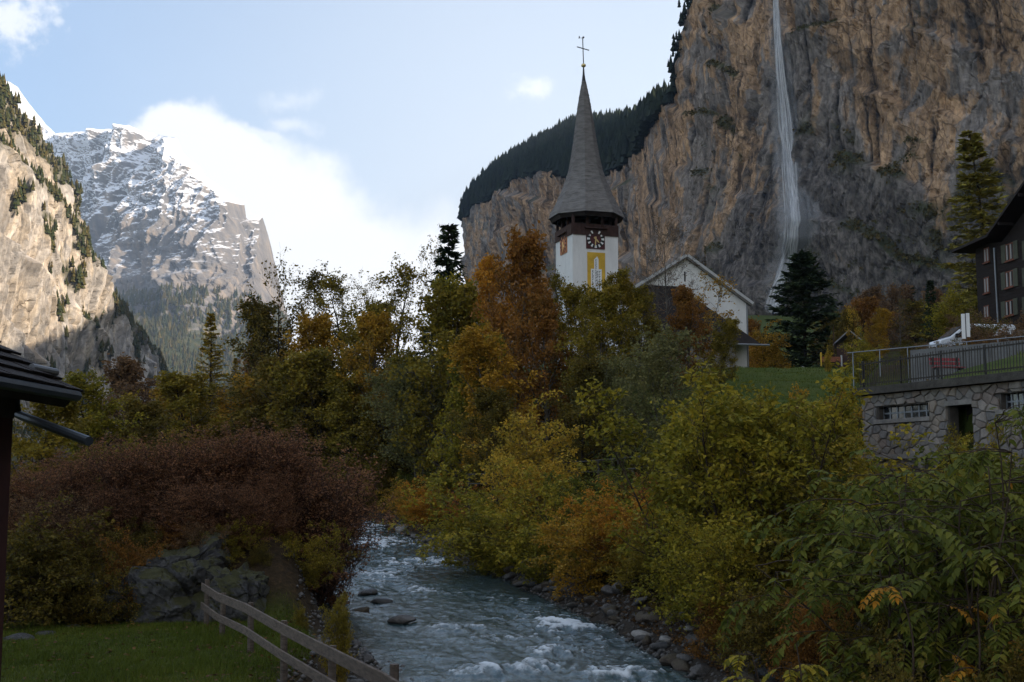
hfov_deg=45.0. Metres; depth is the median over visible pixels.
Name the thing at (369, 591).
river stone
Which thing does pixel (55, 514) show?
shrub
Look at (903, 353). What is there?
shrub
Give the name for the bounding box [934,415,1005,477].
shrub
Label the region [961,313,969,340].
notice board
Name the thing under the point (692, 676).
bank stone
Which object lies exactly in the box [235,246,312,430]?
broadleaf tree
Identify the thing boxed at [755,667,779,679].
bank stone
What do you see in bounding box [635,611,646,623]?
bank stone
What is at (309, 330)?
broadleaf tree
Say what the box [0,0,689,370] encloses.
sky
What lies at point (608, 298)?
broadleaf tree
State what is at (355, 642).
shore stone
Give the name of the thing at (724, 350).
broadleaf tree
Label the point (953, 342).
shrub
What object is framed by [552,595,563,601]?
bank stone
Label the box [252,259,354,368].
broadleaf tree
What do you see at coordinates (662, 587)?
shrub
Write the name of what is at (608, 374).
willow tree
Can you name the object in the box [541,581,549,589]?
bank stone
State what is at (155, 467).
shrub
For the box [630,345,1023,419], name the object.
meadow grass
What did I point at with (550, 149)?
hillside forest
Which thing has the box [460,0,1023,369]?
cliff
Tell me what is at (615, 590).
bank stone
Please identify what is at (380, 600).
river stone
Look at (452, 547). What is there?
fallen leaves
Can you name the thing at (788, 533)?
shrub
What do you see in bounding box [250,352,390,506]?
broadleaf tree
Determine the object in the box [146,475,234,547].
shrub
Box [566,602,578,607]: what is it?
bank stone
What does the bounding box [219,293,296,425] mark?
broadleaf tree
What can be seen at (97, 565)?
shrub
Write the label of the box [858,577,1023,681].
leafy shrub
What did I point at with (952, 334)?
parked car
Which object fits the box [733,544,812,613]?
shrub
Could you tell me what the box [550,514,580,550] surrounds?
shrub
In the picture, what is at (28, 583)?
shrub
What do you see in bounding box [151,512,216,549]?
shrub
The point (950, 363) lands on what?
park bench
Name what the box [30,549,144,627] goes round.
shrub
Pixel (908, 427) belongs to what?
shrub
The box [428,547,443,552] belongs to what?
river stone
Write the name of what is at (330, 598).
shrub
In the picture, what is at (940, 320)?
broadleaf tree
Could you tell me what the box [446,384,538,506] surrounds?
broadleaf tree
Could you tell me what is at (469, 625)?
river
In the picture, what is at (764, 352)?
broadleaf tree
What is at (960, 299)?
talus tree
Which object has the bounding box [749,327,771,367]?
broadleaf tree
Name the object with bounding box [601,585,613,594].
bank stone
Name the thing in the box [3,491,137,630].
shrub
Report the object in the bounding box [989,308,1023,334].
shrub
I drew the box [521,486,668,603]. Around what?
shrub
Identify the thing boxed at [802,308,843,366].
talus tree
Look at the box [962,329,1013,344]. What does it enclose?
shrub
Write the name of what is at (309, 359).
broadleaf tree
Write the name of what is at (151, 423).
broadleaf tree
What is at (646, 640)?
bank stone
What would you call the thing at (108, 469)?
shrub
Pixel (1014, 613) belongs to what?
shrub
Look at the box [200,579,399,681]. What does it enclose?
river fence
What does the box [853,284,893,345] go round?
talus tree
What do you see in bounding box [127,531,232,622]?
rock outcrop
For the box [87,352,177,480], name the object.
broadleaf tree
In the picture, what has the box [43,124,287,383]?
mountain
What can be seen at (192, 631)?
lawn grass
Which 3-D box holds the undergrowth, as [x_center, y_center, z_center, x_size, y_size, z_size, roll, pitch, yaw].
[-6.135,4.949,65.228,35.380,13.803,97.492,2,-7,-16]
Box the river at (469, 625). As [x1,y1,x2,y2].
[316,518,703,681]
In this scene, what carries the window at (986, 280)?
in the wooden chalet
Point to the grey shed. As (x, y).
(846, 358)
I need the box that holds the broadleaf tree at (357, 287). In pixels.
[349,269,397,349]
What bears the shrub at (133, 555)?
on the ground at (281, 571)
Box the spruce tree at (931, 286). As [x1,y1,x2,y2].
[919,280,940,342]
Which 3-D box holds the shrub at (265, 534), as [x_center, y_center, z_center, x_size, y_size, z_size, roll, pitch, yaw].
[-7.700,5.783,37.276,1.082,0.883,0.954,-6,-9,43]
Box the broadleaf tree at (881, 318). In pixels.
[862,306,893,357]
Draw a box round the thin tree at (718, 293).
[687,271,738,363]
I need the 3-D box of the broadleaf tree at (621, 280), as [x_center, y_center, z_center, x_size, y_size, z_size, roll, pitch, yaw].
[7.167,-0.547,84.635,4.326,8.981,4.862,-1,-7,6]
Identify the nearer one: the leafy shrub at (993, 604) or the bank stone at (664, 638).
the leafy shrub at (993, 604)
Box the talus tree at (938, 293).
[920,287,950,343]
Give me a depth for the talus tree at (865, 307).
209.71 m
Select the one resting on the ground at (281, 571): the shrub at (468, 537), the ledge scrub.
the shrub at (468, 537)
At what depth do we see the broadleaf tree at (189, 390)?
121.85 m
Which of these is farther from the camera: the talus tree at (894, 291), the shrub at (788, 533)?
the talus tree at (894, 291)
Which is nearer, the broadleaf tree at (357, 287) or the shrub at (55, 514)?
the shrub at (55, 514)
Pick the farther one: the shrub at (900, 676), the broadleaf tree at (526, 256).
the broadleaf tree at (526, 256)
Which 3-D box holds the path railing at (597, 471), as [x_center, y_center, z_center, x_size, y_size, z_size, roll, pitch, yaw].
[2.989,7.763,57.278,1.296,4.885,19.563,4,-8,-29]
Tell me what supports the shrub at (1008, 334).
on the ground at (281, 571)
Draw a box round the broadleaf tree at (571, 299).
[541,279,623,408]
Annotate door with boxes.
[966,406,971,420]
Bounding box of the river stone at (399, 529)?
[396,524,406,531]
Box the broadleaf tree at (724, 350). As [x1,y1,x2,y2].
[694,316,741,387]
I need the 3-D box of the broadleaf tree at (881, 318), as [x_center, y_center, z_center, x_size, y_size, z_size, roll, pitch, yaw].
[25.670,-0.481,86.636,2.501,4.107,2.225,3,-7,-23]
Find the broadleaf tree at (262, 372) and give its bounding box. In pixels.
[207,352,325,476]
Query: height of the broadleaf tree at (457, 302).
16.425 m
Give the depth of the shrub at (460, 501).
70.97 m
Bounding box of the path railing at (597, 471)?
[468,456,647,509]
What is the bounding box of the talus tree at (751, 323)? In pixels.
[748,316,766,366]
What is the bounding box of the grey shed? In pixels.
[833,326,863,367]
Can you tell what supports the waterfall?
on the cliff at (881, 80)
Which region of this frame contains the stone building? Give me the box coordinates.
[850,370,1023,502]
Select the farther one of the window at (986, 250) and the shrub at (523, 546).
the window at (986, 250)
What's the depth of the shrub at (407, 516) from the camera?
85.45 m
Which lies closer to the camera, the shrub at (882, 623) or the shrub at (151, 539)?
the shrub at (882, 623)
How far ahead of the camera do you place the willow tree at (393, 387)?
92.73 m
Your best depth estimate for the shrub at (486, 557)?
54.84 m
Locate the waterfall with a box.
[769,2,799,304]
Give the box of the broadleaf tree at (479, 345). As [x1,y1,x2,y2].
[442,320,543,485]
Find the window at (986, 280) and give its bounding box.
[982,277,989,294]
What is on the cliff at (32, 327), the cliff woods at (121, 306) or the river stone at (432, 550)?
the cliff woods at (121, 306)
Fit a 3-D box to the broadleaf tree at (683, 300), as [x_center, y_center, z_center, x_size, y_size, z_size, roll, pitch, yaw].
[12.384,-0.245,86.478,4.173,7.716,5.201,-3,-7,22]
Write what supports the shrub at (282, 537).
on the ground at (281, 571)
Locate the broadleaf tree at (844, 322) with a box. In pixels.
[827,307,868,356]
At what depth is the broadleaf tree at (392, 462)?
102.08 m
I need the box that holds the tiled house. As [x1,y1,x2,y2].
[0,341,92,681]
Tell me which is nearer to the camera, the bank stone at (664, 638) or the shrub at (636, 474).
the bank stone at (664, 638)
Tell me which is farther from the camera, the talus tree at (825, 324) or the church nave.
the talus tree at (825, 324)
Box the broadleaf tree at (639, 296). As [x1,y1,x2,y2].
[602,283,681,390]
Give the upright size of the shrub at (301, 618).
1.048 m
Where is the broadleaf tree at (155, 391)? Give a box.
[143,373,221,449]
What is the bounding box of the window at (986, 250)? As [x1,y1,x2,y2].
[982,247,989,264]
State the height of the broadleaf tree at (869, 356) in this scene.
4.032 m
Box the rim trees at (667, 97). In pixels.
[633,0,692,150]
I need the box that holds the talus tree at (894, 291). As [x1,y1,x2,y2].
[869,280,919,346]
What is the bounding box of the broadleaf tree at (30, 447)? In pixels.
[10,383,119,517]
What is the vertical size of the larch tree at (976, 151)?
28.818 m
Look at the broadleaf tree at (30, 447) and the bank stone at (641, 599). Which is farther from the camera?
the broadleaf tree at (30, 447)
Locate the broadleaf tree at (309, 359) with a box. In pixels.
[241,344,352,481]
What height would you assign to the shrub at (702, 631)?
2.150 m
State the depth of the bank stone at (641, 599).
38.66 m
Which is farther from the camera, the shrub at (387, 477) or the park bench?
the shrub at (387, 477)
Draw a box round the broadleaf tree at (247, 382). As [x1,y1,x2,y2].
[196,372,274,490]
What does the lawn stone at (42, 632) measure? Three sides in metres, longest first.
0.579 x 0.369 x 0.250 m
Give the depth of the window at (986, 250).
97.19 m
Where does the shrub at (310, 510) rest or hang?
on the ground at (281, 571)
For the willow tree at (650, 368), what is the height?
8.150 m
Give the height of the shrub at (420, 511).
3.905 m
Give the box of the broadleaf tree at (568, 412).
[542,350,640,483]
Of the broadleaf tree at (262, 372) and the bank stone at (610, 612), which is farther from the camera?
the broadleaf tree at (262, 372)
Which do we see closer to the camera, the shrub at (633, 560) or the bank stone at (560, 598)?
the shrub at (633, 560)
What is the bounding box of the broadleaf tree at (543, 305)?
[503,290,581,440]
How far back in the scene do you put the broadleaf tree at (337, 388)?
105.83 m
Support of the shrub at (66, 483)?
on the ground at (281, 571)
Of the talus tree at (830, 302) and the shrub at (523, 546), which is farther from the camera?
the talus tree at (830, 302)
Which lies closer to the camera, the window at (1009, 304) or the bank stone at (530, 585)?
the bank stone at (530, 585)
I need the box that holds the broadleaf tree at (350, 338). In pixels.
[319,298,400,446]
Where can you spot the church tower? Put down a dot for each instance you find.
(587, 215)
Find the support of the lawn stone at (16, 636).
on the ground at (281, 571)
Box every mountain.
[6,81,54,133]
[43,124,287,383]
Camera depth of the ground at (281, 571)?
36.53 m
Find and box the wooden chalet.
[951,181,1023,327]
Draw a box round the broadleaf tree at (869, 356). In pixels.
[837,327,886,384]
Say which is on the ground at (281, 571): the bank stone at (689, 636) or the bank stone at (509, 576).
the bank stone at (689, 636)
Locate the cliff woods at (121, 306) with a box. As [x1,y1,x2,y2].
[0,73,169,453]
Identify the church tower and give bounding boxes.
[548,36,624,365]
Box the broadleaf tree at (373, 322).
[325,307,404,462]
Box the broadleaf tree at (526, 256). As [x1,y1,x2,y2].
[470,220,569,437]
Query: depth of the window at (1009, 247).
93.83 m
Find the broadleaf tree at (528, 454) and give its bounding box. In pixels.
[461,387,584,511]
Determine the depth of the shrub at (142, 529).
35.80 m
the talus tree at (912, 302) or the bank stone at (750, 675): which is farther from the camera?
the talus tree at (912, 302)
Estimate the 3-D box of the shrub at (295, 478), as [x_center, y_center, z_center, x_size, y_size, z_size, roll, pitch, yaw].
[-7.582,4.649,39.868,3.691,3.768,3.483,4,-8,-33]
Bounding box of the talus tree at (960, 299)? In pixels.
[937,285,978,330]
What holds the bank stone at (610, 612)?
on the ground at (281, 571)
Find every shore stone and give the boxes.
[351,679,364,681]
[353,640,360,645]
[363,653,374,662]
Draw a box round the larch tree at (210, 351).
[195,312,229,418]
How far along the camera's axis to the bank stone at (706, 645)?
31.12 m
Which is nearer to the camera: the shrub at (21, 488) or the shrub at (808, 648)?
the shrub at (808, 648)
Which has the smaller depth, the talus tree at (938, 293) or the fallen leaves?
the fallen leaves
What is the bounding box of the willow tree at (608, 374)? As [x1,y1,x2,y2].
[566,348,642,468]
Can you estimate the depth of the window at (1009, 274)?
93.76 m
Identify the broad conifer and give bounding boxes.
[755,249,853,367]
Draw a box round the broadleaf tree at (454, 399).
[424,334,513,507]
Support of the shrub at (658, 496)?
on the ground at (281, 571)
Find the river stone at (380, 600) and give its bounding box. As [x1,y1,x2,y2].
[371,598,392,603]
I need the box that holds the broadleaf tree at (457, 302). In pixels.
[382,272,519,485]
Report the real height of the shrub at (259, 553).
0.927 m
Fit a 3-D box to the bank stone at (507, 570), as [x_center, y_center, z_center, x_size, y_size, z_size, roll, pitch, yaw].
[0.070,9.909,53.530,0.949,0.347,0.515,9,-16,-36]
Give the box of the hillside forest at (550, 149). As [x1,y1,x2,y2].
[457,80,669,226]
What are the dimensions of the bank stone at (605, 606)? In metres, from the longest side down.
0.651 x 0.464 x 0.404 m
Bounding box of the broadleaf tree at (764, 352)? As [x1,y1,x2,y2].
[749,319,792,368]
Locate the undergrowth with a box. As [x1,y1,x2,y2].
[11,372,1022,681]
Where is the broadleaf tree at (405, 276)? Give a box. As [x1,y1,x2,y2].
[349,252,432,403]
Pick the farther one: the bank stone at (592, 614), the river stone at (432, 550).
the river stone at (432, 550)
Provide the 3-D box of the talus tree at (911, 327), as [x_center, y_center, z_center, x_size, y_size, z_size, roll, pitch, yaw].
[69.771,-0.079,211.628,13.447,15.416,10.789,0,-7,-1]
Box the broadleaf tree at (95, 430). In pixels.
[50,367,148,506]
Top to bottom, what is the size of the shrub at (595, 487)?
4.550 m
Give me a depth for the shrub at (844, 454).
35.49 m
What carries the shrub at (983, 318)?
on the ground at (281, 571)
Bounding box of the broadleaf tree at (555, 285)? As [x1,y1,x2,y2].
[540,265,575,401]
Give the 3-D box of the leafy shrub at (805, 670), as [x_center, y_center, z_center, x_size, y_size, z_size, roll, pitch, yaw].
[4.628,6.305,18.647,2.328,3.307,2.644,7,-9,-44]
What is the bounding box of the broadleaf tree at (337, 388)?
[301,368,392,489]
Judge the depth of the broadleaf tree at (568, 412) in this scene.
65.64 m
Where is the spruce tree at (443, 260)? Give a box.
[415,223,471,391]
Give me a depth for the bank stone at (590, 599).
42.23 m
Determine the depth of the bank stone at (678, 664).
30.78 m
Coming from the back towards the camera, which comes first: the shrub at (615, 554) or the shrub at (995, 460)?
the shrub at (615, 554)
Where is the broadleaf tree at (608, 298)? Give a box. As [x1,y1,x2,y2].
[553,279,642,415]
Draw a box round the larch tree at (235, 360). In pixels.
[226,358,241,397]
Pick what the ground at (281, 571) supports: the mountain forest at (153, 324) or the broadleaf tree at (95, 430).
the broadleaf tree at (95, 430)
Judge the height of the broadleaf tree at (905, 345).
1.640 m
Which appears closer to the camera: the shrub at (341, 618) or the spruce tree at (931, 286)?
the shrub at (341, 618)
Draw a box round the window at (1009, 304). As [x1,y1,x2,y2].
[1004,299,1014,317]
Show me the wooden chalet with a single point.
(997, 249)
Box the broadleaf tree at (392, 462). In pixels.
[351,351,434,488]
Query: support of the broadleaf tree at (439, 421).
on the ground at (281, 571)
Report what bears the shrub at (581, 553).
on the ground at (281, 571)
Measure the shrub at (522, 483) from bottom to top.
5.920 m
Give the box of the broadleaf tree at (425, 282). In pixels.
[409,225,455,355]
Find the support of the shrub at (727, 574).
on the ground at (281, 571)
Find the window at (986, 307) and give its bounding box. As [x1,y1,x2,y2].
[984,305,988,318]
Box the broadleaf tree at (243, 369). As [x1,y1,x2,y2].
[231,335,258,377]
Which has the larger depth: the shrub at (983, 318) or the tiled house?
the shrub at (983, 318)
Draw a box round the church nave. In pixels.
[594,254,769,367]
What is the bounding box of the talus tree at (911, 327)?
[886,298,950,345]
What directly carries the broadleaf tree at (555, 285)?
on the ground at (281, 571)
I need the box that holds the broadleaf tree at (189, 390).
[118,367,252,486]
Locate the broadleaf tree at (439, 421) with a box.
[419,382,466,450]
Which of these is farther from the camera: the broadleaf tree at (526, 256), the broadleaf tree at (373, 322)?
the broadleaf tree at (373, 322)
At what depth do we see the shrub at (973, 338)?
71.62 m
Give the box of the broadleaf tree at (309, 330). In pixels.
[260,306,339,427]
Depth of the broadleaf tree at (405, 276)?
110.95 m
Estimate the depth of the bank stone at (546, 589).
46.91 m
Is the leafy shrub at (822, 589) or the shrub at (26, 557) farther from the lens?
the shrub at (26, 557)
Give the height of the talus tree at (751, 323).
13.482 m
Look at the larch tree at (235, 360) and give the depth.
150.58 m
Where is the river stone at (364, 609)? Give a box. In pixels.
[352,607,368,612]
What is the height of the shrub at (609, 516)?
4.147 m
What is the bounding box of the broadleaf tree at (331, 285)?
[306,267,376,374]
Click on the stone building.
(938, 412)
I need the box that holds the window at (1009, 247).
[1004,242,1013,262]
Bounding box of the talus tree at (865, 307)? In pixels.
[824,293,901,366]
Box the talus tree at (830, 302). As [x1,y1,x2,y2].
[823,300,837,342]
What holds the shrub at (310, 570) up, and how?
on the ground at (281, 571)
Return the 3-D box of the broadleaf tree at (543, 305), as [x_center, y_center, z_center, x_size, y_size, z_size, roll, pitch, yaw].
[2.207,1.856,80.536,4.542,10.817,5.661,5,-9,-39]
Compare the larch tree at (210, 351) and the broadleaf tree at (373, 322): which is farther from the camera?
the larch tree at (210, 351)
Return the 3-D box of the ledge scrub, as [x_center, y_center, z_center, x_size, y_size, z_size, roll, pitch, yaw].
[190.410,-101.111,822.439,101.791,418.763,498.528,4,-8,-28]
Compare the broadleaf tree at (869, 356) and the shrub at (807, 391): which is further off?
the broadleaf tree at (869, 356)
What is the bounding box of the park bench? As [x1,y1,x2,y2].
[929,357,965,379]
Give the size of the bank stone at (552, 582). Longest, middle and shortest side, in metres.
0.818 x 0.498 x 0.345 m
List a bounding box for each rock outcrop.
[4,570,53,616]
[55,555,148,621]
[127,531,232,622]
[188,562,269,621]
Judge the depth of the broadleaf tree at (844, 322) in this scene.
130.89 m
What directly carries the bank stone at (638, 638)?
on the ground at (281, 571)
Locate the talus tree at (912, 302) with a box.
[896,285,919,344]
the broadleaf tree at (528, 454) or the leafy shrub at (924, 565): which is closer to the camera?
the leafy shrub at (924, 565)
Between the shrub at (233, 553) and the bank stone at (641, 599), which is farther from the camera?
the bank stone at (641, 599)
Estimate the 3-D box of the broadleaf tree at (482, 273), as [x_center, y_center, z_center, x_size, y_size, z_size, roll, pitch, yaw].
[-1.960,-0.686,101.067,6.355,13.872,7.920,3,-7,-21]
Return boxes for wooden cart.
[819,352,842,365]
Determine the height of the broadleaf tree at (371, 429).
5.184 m
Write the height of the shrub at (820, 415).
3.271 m
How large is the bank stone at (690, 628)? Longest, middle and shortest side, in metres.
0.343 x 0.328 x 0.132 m
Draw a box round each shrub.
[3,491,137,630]
[4,541,84,622]
[8,460,69,537]
[8,484,110,571]
[9,516,123,622]
[27,449,104,533]
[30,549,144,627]
[61,433,163,529]
[77,513,133,559]
[79,507,155,551]
[82,481,156,546]
[91,522,167,613]
[98,519,171,565]
[104,431,222,535]
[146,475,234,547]
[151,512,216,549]
[158,424,276,531]
[162,514,236,567]
[184,418,314,525]
[188,531,244,570]
[205,513,270,556]
[206,479,289,550]
[229,427,343,535]
[245,540,274,567]
[253,437,401,605]
[254,522,273,540]
[272,518,363,589]
[277,529,293,545]
[290,455,399,605]
[291,602,309,629]
[316,589,358,681]
[329,451,394,506]
[367,477,450,524]
[368,461,396,492]
[373,463,582,577]
[375,474,459,529]
[380,462,431,510]
[439,453,649,583]
[439,482,502,520]
[448,503,496,560]
[477,431,585,554]
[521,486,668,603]
[535,453,656,556]
[538,476,673,570]
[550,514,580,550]
[558,525,633,568]
[575,376,754,596]
[596,509,666,593]
[600,539,663,580]
[614,355,836,607]
[618,473,650,515]
[630,489,776,631]
[647,542,683,587]
[652,490,810,649]
[673,581,760,661]
[688,359,872,600]
[701,563,833,679]
[715,465,1022,681]
[719,388,784,489]
[721,643,852,681]
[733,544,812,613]
[736,434,1023,620]
[739,433,1021,613]
[761,577,857,681]
[775,390,876,546]
[788,383,869,510]
[794,395,835,459]
[806,396,1023,620]
[807,445,1023,642]
[810,422,1023,612]
[830,600,926,681]
[856,623,997,681]
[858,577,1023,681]
[863,404,1023,681]
[898,343,932,365]
[914,336,952,348]
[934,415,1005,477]
[937,339,970,347]
[944,306,998,331]
[946,496,1023,676]
[950,322,1011,346]
[951,310,1010,344]
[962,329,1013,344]
[962,624,1023,681]
[972,321,1023,343]
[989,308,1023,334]
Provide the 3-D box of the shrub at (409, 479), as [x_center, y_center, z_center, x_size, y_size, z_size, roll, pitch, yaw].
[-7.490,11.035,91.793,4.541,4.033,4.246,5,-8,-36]
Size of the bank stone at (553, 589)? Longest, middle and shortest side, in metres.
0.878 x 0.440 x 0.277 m
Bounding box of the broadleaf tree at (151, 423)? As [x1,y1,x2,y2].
[105,397,193,500]
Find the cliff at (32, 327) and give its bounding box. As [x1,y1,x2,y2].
[0,93,161,455]
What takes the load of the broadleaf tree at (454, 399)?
on the ground at (281, 571)
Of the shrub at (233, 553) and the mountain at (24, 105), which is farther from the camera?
the mountain at (24, 105)
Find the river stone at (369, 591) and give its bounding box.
[358,588,377,595]
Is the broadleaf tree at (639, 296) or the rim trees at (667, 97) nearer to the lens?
the broadleaf tree at (639, 296)
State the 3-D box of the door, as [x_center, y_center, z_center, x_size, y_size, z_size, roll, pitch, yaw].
[15.187,4.439,39.918,0.100,4.697,0.995,3,-7,-25]
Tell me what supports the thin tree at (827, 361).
on the ground at (281, 571)
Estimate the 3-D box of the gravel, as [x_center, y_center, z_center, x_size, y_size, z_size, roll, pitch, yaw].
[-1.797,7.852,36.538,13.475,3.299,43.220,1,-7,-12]
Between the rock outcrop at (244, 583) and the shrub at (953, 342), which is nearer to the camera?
the rock outcrop at (244, 583)
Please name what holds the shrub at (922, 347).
on the ground at (281, 571)
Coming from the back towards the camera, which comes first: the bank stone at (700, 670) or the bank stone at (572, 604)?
the bank stone at (572, 604)
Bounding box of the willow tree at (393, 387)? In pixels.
[359,343,455,483]
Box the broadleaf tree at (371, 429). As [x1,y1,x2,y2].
[350,407,383,454]
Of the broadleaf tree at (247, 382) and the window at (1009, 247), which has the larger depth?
the broadleaf tree at (247, 382)
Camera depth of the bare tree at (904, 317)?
110.97 m
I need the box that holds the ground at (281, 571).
[1,315,1023,681]
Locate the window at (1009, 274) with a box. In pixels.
[1004,270,1013,289]
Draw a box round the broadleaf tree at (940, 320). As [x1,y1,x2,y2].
[918,278,977,339]
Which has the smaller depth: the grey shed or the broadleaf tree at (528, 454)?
the broadleaf tree at (528, 454)
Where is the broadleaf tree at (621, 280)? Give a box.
[596,266,647,387]
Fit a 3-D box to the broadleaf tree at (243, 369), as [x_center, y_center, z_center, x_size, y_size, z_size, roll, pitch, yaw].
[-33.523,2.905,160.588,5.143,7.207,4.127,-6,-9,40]
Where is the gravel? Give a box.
[276,551,798,681]
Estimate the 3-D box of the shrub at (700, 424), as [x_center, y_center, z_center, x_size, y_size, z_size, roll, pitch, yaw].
[6.011,4.195,34.172,5.368,7.181,6.184,-5,-8,34]
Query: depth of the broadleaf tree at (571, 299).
82.82 m
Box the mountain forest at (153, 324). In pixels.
[118,281,291,388]
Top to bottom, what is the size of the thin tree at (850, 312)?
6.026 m
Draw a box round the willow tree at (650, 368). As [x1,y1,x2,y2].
[608,320,720,471]
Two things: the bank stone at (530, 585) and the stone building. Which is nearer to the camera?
the stone building
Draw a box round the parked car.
[926,324,1015,348]
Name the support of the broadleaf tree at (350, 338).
on the ground at (281, 571)
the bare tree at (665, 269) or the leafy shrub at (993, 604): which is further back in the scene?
the bare tree at (665, 269)
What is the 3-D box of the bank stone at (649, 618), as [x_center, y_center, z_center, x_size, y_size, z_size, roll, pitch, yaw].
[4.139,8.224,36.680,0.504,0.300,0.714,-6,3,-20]
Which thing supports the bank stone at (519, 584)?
on the ground at (281, 571)
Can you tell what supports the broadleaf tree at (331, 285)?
on the ground at (281, 571)
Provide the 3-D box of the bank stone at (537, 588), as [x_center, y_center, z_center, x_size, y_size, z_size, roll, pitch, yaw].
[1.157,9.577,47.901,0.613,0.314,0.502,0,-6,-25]
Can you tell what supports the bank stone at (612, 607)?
on the ground at (281, 571)
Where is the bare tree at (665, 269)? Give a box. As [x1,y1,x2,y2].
[629,200,706,374]
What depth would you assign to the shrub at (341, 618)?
26.36 m
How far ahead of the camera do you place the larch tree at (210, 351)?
150.67 m
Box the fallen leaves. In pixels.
[2,415,1003,681]
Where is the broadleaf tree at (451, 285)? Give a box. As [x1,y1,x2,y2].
[426,271,509,422]
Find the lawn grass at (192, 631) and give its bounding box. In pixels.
[1,592,319,681]
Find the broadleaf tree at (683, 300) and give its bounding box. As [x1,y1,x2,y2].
[658,282,714,389]
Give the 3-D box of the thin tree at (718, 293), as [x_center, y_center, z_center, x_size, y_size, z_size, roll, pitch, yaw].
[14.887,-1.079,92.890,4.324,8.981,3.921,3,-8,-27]
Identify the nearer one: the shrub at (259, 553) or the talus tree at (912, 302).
the shrub at (259, 553)
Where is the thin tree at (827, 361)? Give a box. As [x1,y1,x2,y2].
[822,345,834,371]
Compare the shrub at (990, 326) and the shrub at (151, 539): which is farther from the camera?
the shrub at (990, 326)
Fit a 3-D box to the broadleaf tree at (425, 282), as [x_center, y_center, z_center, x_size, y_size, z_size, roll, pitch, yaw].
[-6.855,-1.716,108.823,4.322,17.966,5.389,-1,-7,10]
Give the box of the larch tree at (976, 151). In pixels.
[910,130,1008,339]
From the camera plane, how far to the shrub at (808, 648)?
25.15 m
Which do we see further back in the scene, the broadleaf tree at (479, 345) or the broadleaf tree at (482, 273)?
the broadleaf tree at (482, 273)
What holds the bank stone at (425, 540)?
on the ground at (281, 571)
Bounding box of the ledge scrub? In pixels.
[659,2,1011,296]
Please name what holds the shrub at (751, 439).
on the ground at (281, 571)
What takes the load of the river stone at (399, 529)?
on the ground at (281, 571)
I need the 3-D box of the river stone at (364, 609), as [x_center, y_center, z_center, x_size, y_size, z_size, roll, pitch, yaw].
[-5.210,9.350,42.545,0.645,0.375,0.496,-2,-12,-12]
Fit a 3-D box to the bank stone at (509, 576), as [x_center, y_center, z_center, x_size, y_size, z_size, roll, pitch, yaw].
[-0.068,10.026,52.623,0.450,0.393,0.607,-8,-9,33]
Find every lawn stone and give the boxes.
[3,633,34,639]
[36,630,55,634]
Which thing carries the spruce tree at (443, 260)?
on the ground at (281, 571)
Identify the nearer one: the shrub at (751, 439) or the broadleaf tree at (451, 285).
the shrub at (751, 439)
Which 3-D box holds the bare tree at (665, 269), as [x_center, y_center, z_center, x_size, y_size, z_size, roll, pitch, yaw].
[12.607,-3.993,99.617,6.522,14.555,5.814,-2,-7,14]
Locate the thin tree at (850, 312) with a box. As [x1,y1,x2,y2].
[843,305,860,353]
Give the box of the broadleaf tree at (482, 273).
[455,252,537,382]
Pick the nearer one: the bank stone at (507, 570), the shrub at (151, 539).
the shrub at (151, 539)
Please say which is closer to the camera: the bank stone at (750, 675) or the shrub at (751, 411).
the bank stone at (750, 675)
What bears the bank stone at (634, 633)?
on the ground at (281, 571)
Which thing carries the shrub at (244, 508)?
on the ground at (281, 571)
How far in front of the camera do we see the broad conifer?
150.48 m
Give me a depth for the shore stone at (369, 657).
32.57 m
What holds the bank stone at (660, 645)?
on the ground at (281, 571)
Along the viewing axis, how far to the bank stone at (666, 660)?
31.62 m
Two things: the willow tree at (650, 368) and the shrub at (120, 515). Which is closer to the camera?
the shrub at (120, 515)
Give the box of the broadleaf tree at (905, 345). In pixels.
[896,341,912,356]
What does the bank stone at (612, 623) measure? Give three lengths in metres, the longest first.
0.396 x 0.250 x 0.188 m
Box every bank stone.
[420,537,428,542]
[503,566,518,572]
[504,572,515,580]
[514,580,524,586]
[523,578,538,587]
[534,584,541,591]
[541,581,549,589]
[543,586,551,591]
[548,576,562,585]
[550,586,566,592]
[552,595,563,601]
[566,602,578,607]
[584,595,598,602]
[588,612,596,617]
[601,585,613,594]
[601,603,619,615]
[603,605,618,614]
[607,609,619,616]
[607,620,616,625]
[611,581,624,593]
[631,630,650,636]
[634,635,645,641]
[635,596,647,603]
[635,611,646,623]
[641,612,659,622]
[642,635,651,645]
[650,641,670,649]
[659,635,671,642]
[659,653,676,665]
[671,658,690,671]
[676,654,692,661]
[683,625,693,630]
[684,634,699,645]
[688,671,696,679]
[689,663,710,676]
[700,638,715,647]
[737,671,757,681]
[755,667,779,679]
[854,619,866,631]
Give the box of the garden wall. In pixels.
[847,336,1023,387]
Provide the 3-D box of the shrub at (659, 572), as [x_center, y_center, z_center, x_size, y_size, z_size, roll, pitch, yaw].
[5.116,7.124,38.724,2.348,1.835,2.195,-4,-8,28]
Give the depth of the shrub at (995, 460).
25.86 m
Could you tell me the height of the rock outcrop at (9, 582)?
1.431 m
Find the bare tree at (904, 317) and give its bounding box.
[886,283,914,344]
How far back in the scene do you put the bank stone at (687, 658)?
31.37 m
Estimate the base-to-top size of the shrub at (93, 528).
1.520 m

